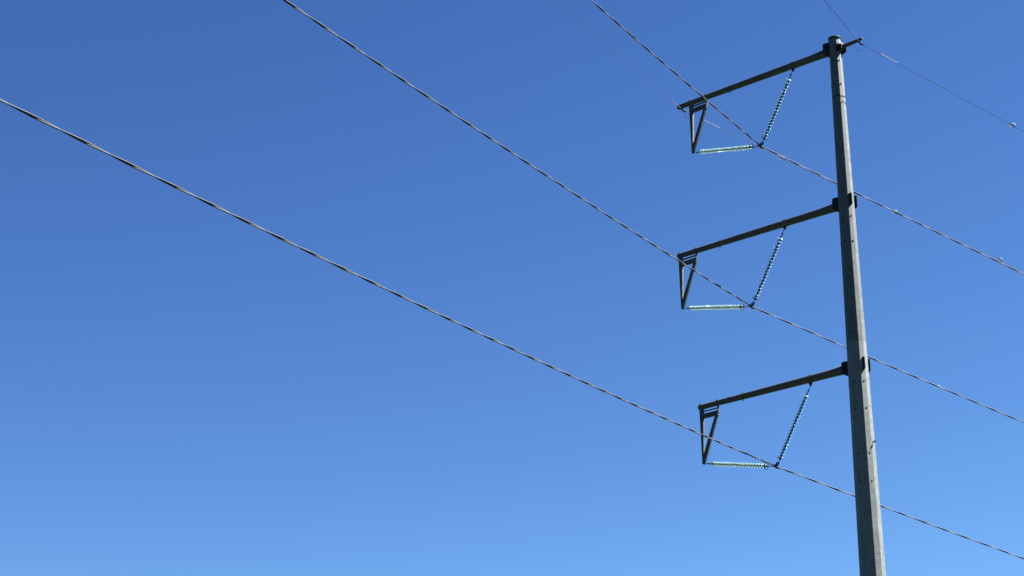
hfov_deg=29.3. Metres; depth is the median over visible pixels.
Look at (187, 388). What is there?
sky
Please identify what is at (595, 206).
conductor
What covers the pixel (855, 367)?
utility pole
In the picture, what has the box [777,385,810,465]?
insulator string
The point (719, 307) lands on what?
insulator string
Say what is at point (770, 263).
insulator string
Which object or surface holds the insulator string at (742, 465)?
hanging from the utility pole
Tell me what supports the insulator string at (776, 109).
hanging from the utility pole
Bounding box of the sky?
[0,0,1023,575]
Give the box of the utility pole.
[677,35,885,575]
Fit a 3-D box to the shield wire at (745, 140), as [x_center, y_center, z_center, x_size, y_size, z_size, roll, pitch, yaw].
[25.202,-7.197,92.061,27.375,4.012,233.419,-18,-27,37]
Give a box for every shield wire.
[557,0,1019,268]
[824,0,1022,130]
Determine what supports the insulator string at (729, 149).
hanging from the utility pole
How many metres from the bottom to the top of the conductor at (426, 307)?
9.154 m
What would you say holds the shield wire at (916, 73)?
attached to the shield wire clamp
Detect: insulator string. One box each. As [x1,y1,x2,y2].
[683,303,748,310]
[694,144,758,153]
[704,461,773,469]
[752,228,784,305]
[761,69,792,145]
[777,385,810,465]
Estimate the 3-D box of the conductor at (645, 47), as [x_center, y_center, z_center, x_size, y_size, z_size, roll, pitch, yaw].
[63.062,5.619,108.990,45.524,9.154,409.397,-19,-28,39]
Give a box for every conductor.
[0,99,1023,558]
[283,0,1023,422]
[590,0,1023,273]

